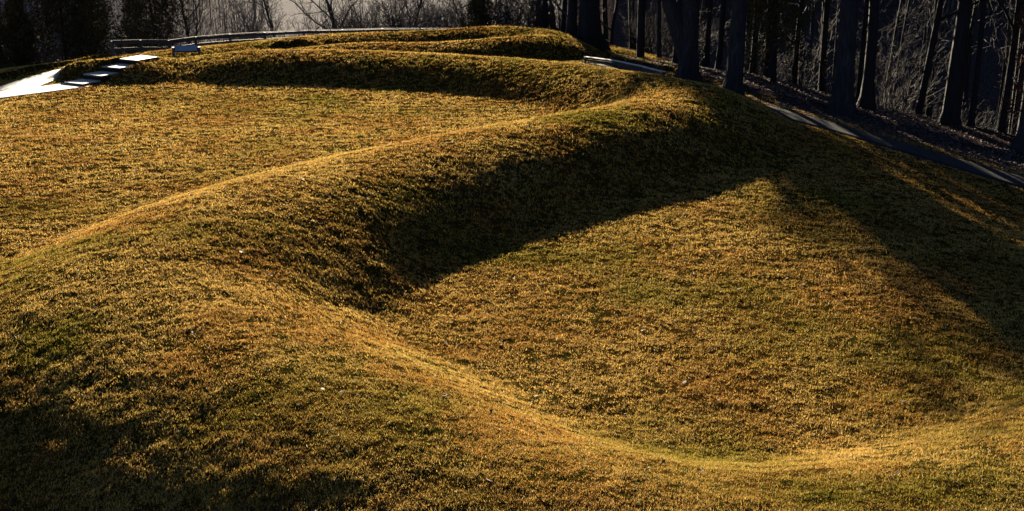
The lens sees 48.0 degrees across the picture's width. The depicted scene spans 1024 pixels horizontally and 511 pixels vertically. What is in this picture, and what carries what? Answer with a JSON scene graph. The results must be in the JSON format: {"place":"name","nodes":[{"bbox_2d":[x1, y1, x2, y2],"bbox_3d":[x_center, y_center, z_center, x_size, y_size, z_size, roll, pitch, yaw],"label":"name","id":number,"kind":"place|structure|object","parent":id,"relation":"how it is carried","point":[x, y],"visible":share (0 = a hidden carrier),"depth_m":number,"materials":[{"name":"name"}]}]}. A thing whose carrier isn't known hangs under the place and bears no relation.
{"place":"outdoors","nodes":[
{"label":"outdoors","id":0,"kind":"place"},
{"bbox_2d":[0,66,64,99],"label":"concrete path","id":1,"kind":"structure","parent":0,"point":[41,79],"depth_m":51.51,"materials":[{"name":"concrete"}]},
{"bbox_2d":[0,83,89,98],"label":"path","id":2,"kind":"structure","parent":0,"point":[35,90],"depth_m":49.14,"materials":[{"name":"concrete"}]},
{"bbox_2d":[0,0,1023,510],"bbox_3d":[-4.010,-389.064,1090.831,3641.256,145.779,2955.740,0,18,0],"label":"ground","id":3,"kind":"structure","parent":0,"point":[990,70],"depth_m":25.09,"materials":[{"name":"plant"}]},
{"bbox_2d":[0,2,18,68],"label":"cedar tree","id":4,"kind":"object","parent":3,"relation":"on","point":[4,37],"visible":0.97,"depth_m":61.52,"materials":[{"name":"green plant"}]},
{"bbox_2d":[0,0,42,68],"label":"cedar tree","id":5,"kind":"object","parent":3,"relation":"on","point":[17,15],"visible":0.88,"depth_m":64.89,"materials":[{"name":"green plant"}]},
{"bbox_2d":[0,0,63,66],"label":"bare tree","id":6,"kind":"object","parent":3,"relation":"on","point":[36,34],"visible":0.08,"depth_m":81.19,"materials":[{"name":"brown plant"}]},
{"bbox_2d":[14,0,123,66],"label":"cedar tree","id":7,"kind":"object","parent":3,"relation":"on","point":[63,29],"visible":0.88,"depth_m":66.73,"materials":[{"name":"green plant"}]},
{"bbox_2d":[62,0,121,57],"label":"cedar tree","id":8,"kind":"object","parent":3,"relation":"on","point":[88,54],"visible":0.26,"depth_m":71.14,"materials":[{"name":"green plant"}]},
{"bbox_2d":[64,55,159,84],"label":"garden steps","id":9,"kind":"structure","parent":3,"relation":"on","point":[97,76],"depth_m":51.96,"materials":[{"name":"stone"}]},
{"bbox_2d":[70,0,164,57],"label":"bare tree","id":10,"kind":"object","parent":3,"relation":"on","point":[117,20],"visible":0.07,"depth_m":91.19,"materials":[{"name":"brown plant"}]},
{"bbox_2d":[111,0,148,54],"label":"cedar tree","id":11,"kind":"object","parent":3,"relation":"on","point":[128,18],"visible":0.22,"depth_m":82.59,"materials":[{"name":"green plant"}]},
{"bbox_2d":[112,0,199,53],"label":"cedar tree","id":12,"kind":"object","parent":3,"relation":"on","point":[162,5],"visible":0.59,"depth_m":78.33,"materials":[{"name":"green plant"}]},
{"bbox_2d":[111,0,203,51],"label":"bare shrub","id":13,"kind":"object","parent":3,"relation":"on","point":[153,30],"visible":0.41,"depth_m":78.30,"materials":[{"name":"plant"}]},
{"bbox_2d":[121,0,225,46],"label":"bare shrub","id":14,"kind":"object","parent":3,"relation":"on","point":[197,34],"visible":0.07,"depth_m":85.29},
{"bbox_2d":[141,0,213,43],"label":"bare tree","id":15,"kind":"object","parent":3,"relation":"on","point":[194,11],"visible":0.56,"depth_m":84.50,"materials":[{"name":"brown plant"}]},
{"bbox_2d":[172,45,200,57],"bbox_3d":[-16.096,-9.854,56.921,1.360,1.054,0.394,-3,18,-10],"label":"information sign","id":16,"kind":"object","parent":3,"relation":"on","point":[186,48],"visible":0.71,"depth_m":56.76,"materials":[{"name":"metal"}]},
{"bbox_2d":[212,1,272,39],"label":"bare shrub","id":17,"kind":"object","parent":3,"relation":"on","point":[239,23],"visible":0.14,"depth_m":88.39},
{"bbox_2d":[211,0,280,40],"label":"bare shrub","id":18,"kind":"object","parent":3,"relation":"on","point":[248,31],"visible":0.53,"depth_m":81.21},
{"bbox_2d":[214,0,285,37],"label":"bare tree","id":19,"kind":"object","parent":3,"relation":"on","point":[234,8],"visible":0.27,"depth_m":97.34,"materials":[{"name":"brown plant"}]},
{"bbox_2d":[218,6,283,39],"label":"bare shrub","id":20,"kind":"object","parent":3,"relation":"on","point":[261,23],"visible":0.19,"depth_m":88.96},
{"bbox_2d":[110,28,439,56],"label":"rail fence","id":21,"kind":"object","parent":3,"relation":"on","point":[141,42],"visible":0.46,"depth_m":69.12,"materials":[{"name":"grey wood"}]},
{"bbox_2d":[234,0,340,37],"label":"bare tree","id":22,"kind":"object","parent":3,"relation":"on","point":[268,11],"visible":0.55,"depth_m":94.08,"materials":[{"name":"brown plant"}]},
{"bbox_2d":[272,0,369,33],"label":"bare tree","id":23,"kind":"object","parent":3,"relation":"on","point":[304,13],"visible":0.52,"depth_m":91.00,"materials":[{"name":"brown plant"}]},
{"bbox_2d":[298,0,363,34],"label":"bare shrub","id":24,"kind":"object","parent":3,"relation":"on","point":[317,26],"visible":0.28,"depth_m":88.66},
{"bbox_2d":[305,0,367,33],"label":"bare shrub","id":25,"kind":"object","parent":3,"relation":"on","point":[333,16],"visible":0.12,"depth_m":86.52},
{"bbox_2d":[319,0,392,33],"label":"bare shrub","id":26,"kind":"object","parent":3,"relation":"on","point":[340,26],"visible":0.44,"depth_m":84.95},
{"bbox_2d":[317,0,406,32],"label":"bare shrub","id":27,"kind":"object","parent":3,"relation":"on","point":[352,20],"visible":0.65,"depth_m":84.50,"materials":[{"name":"plant"}]},
{"bbox_2d":[347,0,446,27],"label":"bare shrub","id":28,"kind":"object","parent":3,"relation":"on","point":[392,20],"visible":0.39,"depth_m":86.40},
{"bbox_2d":[367,0,439,27],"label":"bare shrub","id":29,"kind":"object","parent":3,"relation":"on","point":[393,15],"visible":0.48,"depth_m":85.40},
{"bbox_2d":[374,0,442,27],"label":"bare shrub","id":30,"kind":"object","parent":3,"relation":"on","point":[410,8],"visible":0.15,"depth_m":87.75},
{"bbox_2d":[367,0,469,28],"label":"bare shrub","id":31,"kind":"object","parent":3,"relation":"on","point":[419,16],"visible":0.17,"depth_m":87.07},
{"bbox_2d":[392,0,466,28],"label":"bare shrub","id":32,"kind":"object","parent":3,"relation":"on","point":[426,18],"visible":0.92,"depth_m":80.15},
{"bbox_2d":[402,0,472,27],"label":"bare tree","id":33,"kind":"object","parent":3,"relation":"on","point":[420,4],"visible":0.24,"depth_m":88.93,"materials":[{"name":"brown plant"}]},
{"bbox_2d":[422,0,469,28],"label":"bare shrub","id":34,"kind":"object","parent":3,"relation":"on","point":[451,22],"visible":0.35,"depth_m":81.88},
{"bbox_2d":[426,0,469,28],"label":"bare shrub","id":35,"kind":"object","parent":3,"relation":"on","point":[444,18],"visible":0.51,"depth_m":81.83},
{"bbox_2d":[446,0,498,27],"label":"bare shrub","id":36,"kind":"object","parent":3,"relation":"on","point":[454,8],"visible":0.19,"depth_m":81.29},
{"bbox_2d":[458,0,504,27],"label":"cedar tree","id":37,"kind":"object","parent":3,"relation":"on","point":[478,18],"visible":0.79,"depth_m":78.29,"materials":[{"name":"green plant"}]},
{"bbox_2d":[0,0,1009,68],"bbox_3d":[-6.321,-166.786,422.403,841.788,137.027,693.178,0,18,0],"label":"distant woods","id":38,"kind":"object","parent":3,"relation":"on","point":[994,3],"visible":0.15,"depth_m":229.25,"materials":[{"name":"plant"}]},
{"bbox_2d":[466,0,552,26],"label":"bare shrub","id":39,"kind":"object","parent":3,"relation":"on","point":[496,9],"visible":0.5,"depth_m":78.75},
{"bbox_2d":[480,0,544,27],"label":"bare shrub","id":40,"kind":"object","parent":3,"relation":"on","point":[517,22],"visible":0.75,"depth_m":77.94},
{"bbox_2d":[9,36,1023,510],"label":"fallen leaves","id":41,"kind":"object","parent":3,"relation":"on","point":[799,96],"visible":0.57,"depth_m":46.03,"materials":[{"name":"brown plant"}]},
{"bbox_2d":[492,0,559,27],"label":"bare shrub","id":42,"kind":"object","parent":3,"relation":"on","point":[500,1],"visible":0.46,"depth_m":79.32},
{"bbox_2d":[494,0,557,27],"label":"bare shrub","id":43,"kind":"object","parent":3,"relation":"on","point":[530,14],"visible":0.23,"depth_m":80.33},
{"bbox_2d":[514,0,578,30],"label":"bare shrub","id":44,"kind":"object","parent":3,"relation":"on","point":[550,14],"visible":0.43,"depth_m":79.25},
{"bbox_2d":[543,0,554,28],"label":"bare tree","id":45,"kind":"object","parent":3,"relation":"on","point":[546,22],"visible":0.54,"depth_m":78.74,"materials":[{"name":"brown plant"}]},
{"bbox_2d":[534,8,578,30],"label":"bare shrub","id":46,"kind":"object","parent":3,"relation":"on","point":[555,25],"visible":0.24,"depth_m":79.66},
{"bbox_2d":[560,0,566,32],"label":"tall tree","id":47,"kind":"object","parent":3,"relation":"on","point":[563,16],"visible":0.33,"depth_m":75.20,"materials":[{"name":"brown plant"}]},
{"bbox_2d":[565,0,577,36],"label":"tree","id":48,"kind":"object","parent":3,"relation":"on","point":[571,29],"visible":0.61,"depth_m":66.10,"materials":[{"name":"brown plant"}]},
{"bbox_2d":[575,0,610,51],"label":"tree","id":49,"kind":"object","parent":3,"relation":"on","point":[589,31],"visible":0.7,"depth_m":65.05,"materials":[{"name":"brown plant"}]},
{"bbox_2d":[577,0,627,45],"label":"bare tree","id":50,"kind":"object","parent":3,"relation":"on","point":[612,29],"visible":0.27,"depth_m":82.70,"materials":[{"name":"brown plant"}]},
{"bbox_2d":[602,0,608,40],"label":"tall tree","id":51,"kind":"object","parent":3,"relation":"on","point":[605,21],"visible":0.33,"depth_m":84.43,"materials":[{"name":"brown plant"}]},
{"bbox_2d":[584,56,665,75],"bbox_3d":[5.494,-9.027,55.624,0.627,0.584,6.327,-11,21,-31],"label":"timber barrier","id":52,"kind":"object","parent":3,"relation":"on","point":[616,63],"visible":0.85,"depth_m":55.79,"materials":[{"name":"grey wood"}]},
{"bbox_2d":[628,0,636,49],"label":"tall tree","id":53,"kind":"object","parent":3,"relation":"on","point":[631,42],"visible":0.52,"depth_m":74.87,"materials":[{"name":"brown plant"}]},
{"bbox_2d":[636,0,644,57],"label":"pine tree","id":54,"kind":"object","parent":3,"relation":"on","point":[640,50],"visible":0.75,"depth_m":62.89,"materials":[{"name":"brown plant"}]},
{"bbox_2d":[621,0,663,52],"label":"bare shrub","id":55,"kind":"object","parent":3,"relation":"on","point":[648,33],"visible":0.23,"depth_m":75.64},
{"bbox_2d":[619,0,669,53],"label":"bare shrub","id":56,"kind":"object","parent":3,"relation":"on","point":[649,31],"visible":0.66,"depth_m":70.34,"materials":[{"name":"plant"}]},
{"bbox_2d":[656,0,661,57],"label":"slender tree","id":57,"kind":"object","parent":3,"relation":"on","point":[659,52],"visible":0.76,"depth_m":64.28,"materials":[{"name":"brown plant"}]},
{"bbox_2d":[600,0,718,53],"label":"bare tree","id":58,"kind":"object","parent":3,"relation":"on","point":[650,18],"visible":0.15,"depth_m":88.07,"materials":[{"name":"brown plant"}]},
{"bbox_2d":[671,0,681,63],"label":"tall tree","id":59,"kind":"object","parent":3,"relation":"on","point":[674,58],"visible":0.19,"depth_m":60.07,"materials":[{"name":"brown plant"}]},
{"bbox_2d":[630,0,726,59],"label":"bare shrub","id":60,"kind":"object","parent":3,"relation":"on","point":[671,44],"visible":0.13,"depth_m":74.37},
{"bbox_2d":[661,0,703,82],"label":"tree","id":61,"kind":"object","parent":3,"relation":"on","point":[684,30],"visible":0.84,"depth_m":50.94,"materials":[{"name":"brown plant"}]},
{"bbox_2d":[635,0,730,65],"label":"bare shrub","id":62,"kind":"object","parent":3,"relation":"on","point":[702,50],"visible":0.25,"depth_m":72.32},
{"bbox_2d":[702,0,707,66],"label":"slender tree","id":63,"kind":"object","parent":3,"relation":"on","point":[706,8],"visible":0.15,"depth_m":80.70,"materials":[{"name":"brown plant"}]},
{"bbox_2d":[704,0,712,66],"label":"slender tree","id":64,"kind":"object","parent":3,"relation":"on","point":[708,37],"visible":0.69,"depth_m":66.04,"materials":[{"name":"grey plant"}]},
{"bbox_2d":[714,0,725,69],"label":"tall tree","id":65,"kind":"object","parent":3,"relation":"on","point":[718,62],"visible":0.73,"depth_m":56.89,"materials":[{"name":"brown plant"}]},
{"bbox_2d":[722,0,747,96],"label":"tree","id":66,"kind":"object","parent":3,"relation":"on","point":[733,79],"visible":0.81,"depth_m":48.37,"materials":[{"name":"brown plant"}]},
{"bbox_2d":[745,0,752,72],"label":"tall tree","id":67,"kind":"object","parent":3,"relation":"on","point":[748,27],"visible":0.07,"depth_m":65.48,"materials":[{"name":"brown plant"}]},
{"bbox_2d":[749,7,759,73],"bbox_3d":[12.468,-20.101,54.767,9.373,25.370,9.588,-14,23,-36],"label":"tall tree","id":68,"kind":"object","parent":3,"relation":"on","point":[754,59],"visible":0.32,"depth_m":58.61,"materials":[{"name":"brown plant"}]},
{"bbox_2d":[724,21,789,74],"bbox_3d":[13.323,-10.972,62.384,3.369,4.722,4.387,9,20,26],"label":"bare shrub","id":69,"kind":"object","parent":3,"relation":"on","point":[757,71],"visible":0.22,"depth_m":62.60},
{"bbox_2d":[763,0,771,77],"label":"pine tree","id":70,"kind":"object","parent":3,"relation":"on","point":[766,63],"visible":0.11,"depth_m":56.04,"materials":[{"name":"brown plant"}]},
{"bbox_2d":[726,20,810,75],"bbox_3d":[13.835,-11.050,63.668,4.126,4.696,5.046,-7,19,-22],"label":"bare shrub","id":71,"kind":"object","parent":3,"relation":"on","point":[763,54],"visible":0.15,"depth_m":63.17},
{"bbox_2d":[727,0,835,82],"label":"cedar tree","id":72,"kind":"object","parent":3,"relation":"on","point":[761,14],"visible":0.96,"depth_m":52.44,"materials":[{"name":"green plant"}]},
{"bbox_2d":[763,0,816,84],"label":"slender tree","id":73,"kind":"object","parent":3,"relation":"on","point":[802,31],"visible":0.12,"depth_m":66.35,"materials":[{"name":"brown plant"}]},
{"bbox_2d":[782,0,817,84],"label":"slender tree","id":74,"kind":"object","parent":3,"relation":"on","point":[795,68],"visible":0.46,"depth_m":57.33,"materials":[{"name":"brown plant"}]},
{"bbox_2d":[777,8,839,89],"bbox_3d":[14.919,-10.087,57.890,3.597,5.042,4.684,-16,24,-40],"label":"bare shrub","id":75,"kind":"object","parent":3,"relation":"on","point":[808,74],"visible":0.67,"depth_m":57.83,"materials":[{"name":"plant"}]},
{"bbox_2d":[808,0,821,65],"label":"slender tree","id":76,"kind":"object","parent":3,"relation":"on","point":[811,31],"visible":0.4,"depth_m":113.61,"materials":[{"name":"brown plant"}]},
{"bbox_2d":[806,0,840,93],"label":"slender tree","id":77,"kind":"object","parent":3,"relation":"on","point":[836,44],"visible":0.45,"depth_m":104.61,"materials":[{"name":"brown plant"}]},
{"bbox_2d":[818,0,829,93],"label":"tall tree","id":78,"kind":"object","parent":3,"relation":"on","point":[823,55],"visible":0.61,"depth_m":55.51,"materials":[{"name":"brown plant"}]},
{"bbox_2d":[826,0,858,116],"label":"tree","id":79,"kind":"object","parent":3,"relation":"on","point":[842,100],"visible":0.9,"depth_m":46.28,"materials":[{"name":"brown plant"}]},
{"bbox_2d":[825,25,883,96],"bbox_3d":[15.698,-8.692,52.962,2.820,3.953,3.673,0,18,0],"label":"bare shrub","id":80,"kind":"object","parent":3,"relation":"on","point":[855,83],"visible":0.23,"depth_m":52.62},
{"bbox_2d":[856,0,879,109],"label":"tree","id":81,"kind":"object","parent":3,"relation":"on","point":[866,99],"visible":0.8,"depth_m":47.91,"materials":[{"name":"brown plant"}]},
{"bbox_2d":[855,0,883,100],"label":"slender tree","id":82,"kind":"object","parent":3,"relation":"on","point":[862,50],"visible":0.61,"depth_m":50.82,"materials":[{"name":"brown plant"}]},
{"bbox_2d":[832,11,953,115],"bbox_3d":[18.239,-8.684,53.796,6.092,5.669,4.981,-8,20,-24],"label":"bare shrub","id":83,"kind":"object","parent":3,"relation":"on","point":[891,99],"visible":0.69,"depth_m":53.74,"materials":[{"name":"plant"}]},
{"bbox_2d":[874,0,922,109],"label":"slender tree","id":84,"kind":"object","parent":3,"relation":"on","point":[897,104],"visible":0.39,"depth_m":88.35,"materials":[{"name":"brown plant"}]},
{"bbox_2d":[858,2,944,71],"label":"slender tree","id":85,"kind":"object","parent":3,"relation":"on","point":[887,26],"visible":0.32,"depth_m":79.95,"materials":[{"name":"brown plant"}]},
{"bbox_2d":[857,2,951,109],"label":"slender tree","id":86,"kind":"object","parent":3,"relation":"on","point":[899,35],"visible":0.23,"depth_m":92.26,"materials":[{"name":"brown plant"}]},
{"bbox_2d":[876,0,934,105],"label":"slender tree","id":87,"kind":"object","parent":3,"relation":"on","point":[896,28],"visible":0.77,"depth_m":66.79,"materials":[{"name":"brown plant"}]},
{"bbox_2d":[876,61,935,112],"bbox_3d":[20.188,-8.317,62.275,5.049,4.698,4.128,1,18,3],"label":"bare shrub","id":88,"kind":"object","parent":3,"relation":"on","point":[882,94],"visible":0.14,"depth_m":61.95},
{"bbox_2d":[879,0,934,102],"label":"slender tree","id":89,"kind":"object","parent":3,"relation":"on","point":[904,29],"visible":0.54,"depth_m":73.66,"materials":[{"name":"brown plant"}]},
{"bbox_2d":[892,0,953,115],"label":"slender tree","id":90,"kind":"object","parent":3,"relation":"on","point":[928,28],"visible":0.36,"depth_m":92.45,"materials":[{"name":"brown plant"}]},
{"bbox_2d":[907,0,952,110],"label":"slender tree","id":91,"kind":"object","parent":3,"relation":"on","point":[917,32],"visible":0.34,"depth_m":84.41,"materials":[{"name":"brown plant"}]},
{"bbox_2d":[909,0,951,113],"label":"slender tree","id":92,"kind":"object","parent":3,"relation":"on","point":[923,41],"visible":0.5,"depth_m":79.66,"materials":[{"name":"brown plant"}]},
{"bbox_2d":[925,0,948,117],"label":"slender tree","id":93,"kind":"object","parent":3,"relation":"on","point":[929,109],"visible":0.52,"depth_m":55.48,"materials":[{"name":"brown plant"}]},
{"bbox_2d":[935,0,949,75],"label":"slender tree","id":94,"kind":"object","parent":3,"relation":"on","point":[942,26],"visible":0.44,"depth_m":106.08,"materials":[{"name":"brown plant"}]},
{"bbox_2d":[940,0,953,63],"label":"slender tree","id":95,"kind":"object","parent":3,"relation":"on","point":[946,30],"visible":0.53,"depth_m":108.33,"materials":[{"name":"grey plant"}]},
{"bbox_2d":[897,5,1010,67],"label":"slender tree","id":96,"kind":"object","parent":3,"relation":"on","point":[971,47],"visible":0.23,"depth_m":68.49,"materials":[{"name":"brown plant"}]},
{"bbox_2d":[937,0,972,126],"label":"tree","id":97,"kind":"object","parent":3,"relation":"on","point":[950,115],"visible":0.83,"depth_m":46.03,"materials":[{"name":"brown plant"}]},
{"bbox_2d":[899,1,1015,123],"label":"slender tree","id":98,"kind":"object","parent":3,"relation":"on","point":[967,81],"visible":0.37,"depth_m":78.43,"materials":[{"name":"brown plant"}]},
{"bbox_2d":[937,0,997,113],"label":"slender tree","id":99,"kind":"object","parent":3,"relation":"on","point":[971,31],"visible":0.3,"depth_m":55.98,"materials":[{"name":"brown plant"}]},
{"bbox_2d":[916,78,1019,127],"bbox_3d":[21.323,-6.800,55.508,4.383,3.627,4.925,-5,19,-15],"label":"bare shrub","id":100,"kind":"object","parent":3,"relation":"on","point":[977,114],"visible":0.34,"depth_m":55.11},
{"bbox_2d":[915,0,1023,115],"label":"tall tree","id":101,"kind":"object","parent":3,"relation":"on","point":[938,18],"visible":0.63,"depth_m":51.49,"materials":[{"name":"brown plant"}]},
{"bbox_2d":[967,0,986,126],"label":"slender tree","id":102,"kind":"object","parent":3,"relation":"on","point":[974,97],"visible":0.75,"depth_m":46.75,"materials":[{"name":"brown plant"}]},
{"bbox_2d":[965,0,1021,132],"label":"tall tree","id":103,"kind":"object","parent":3,"relation":"on","point":[1001,126],"visible":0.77,"depth_m":47.14,"materials":[{"name":"brown plant"}]},
{"bbox_2d":[974,0,1017,130],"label":"slender tree","id":104,"kind":"object","parent":3,"relation":"on","point":[1004,68],"visible":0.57,"depth_m":58.17,"materials":[{"name":"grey plant"}]},
{"bbox_2d":[975,0,1023,129],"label":"slender tree","id":105,"kind":"object","parent":3,"relation":"on","point":[1007,39],"visible":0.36,"depth_m":49.50,"materials":[{"name":"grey plant"}]},
{"bbox_2d":[984,0,1023,125],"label":"tree","id":106,"kind":"object","parent":3,"relation":"on","point":[1019,84],"visible":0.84,"depth_m":45.99,"materials":[{"name":"brown plant"}]},
{"bbox_2d":[987,0,1023,134],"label":"slender tree","id":107,"kind":"object","parent":3,"relation":"on","point":[1013,131],"visible":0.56,"depth_m":56.78,"materials":[{"name":"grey plant"}]},
{"bbox_2d":[996,1,1023,133],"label":"slender tree","id":108,"kind":"object","parent":3,"relation":"on","point":[1014,85],"visible":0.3,"depth_m":60.18,"materials":[{"name":"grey plant"}]},
{"bbox_2d":[1008,106,1023,152],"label":"tree","id":109,"kind":"object","parent":3,"relation":"on","point":[1017,144],"visible":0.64,"depth_m":42.33,"materials":[{"name":"brown plant"}]},
{"bbox_2d":[588,63,1023,188],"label":"woodland path","id":110,"kind":"structure","parent":0,"point":[1008,178],"depth_m":41.25,"materials":[{"name":"asphalt"}]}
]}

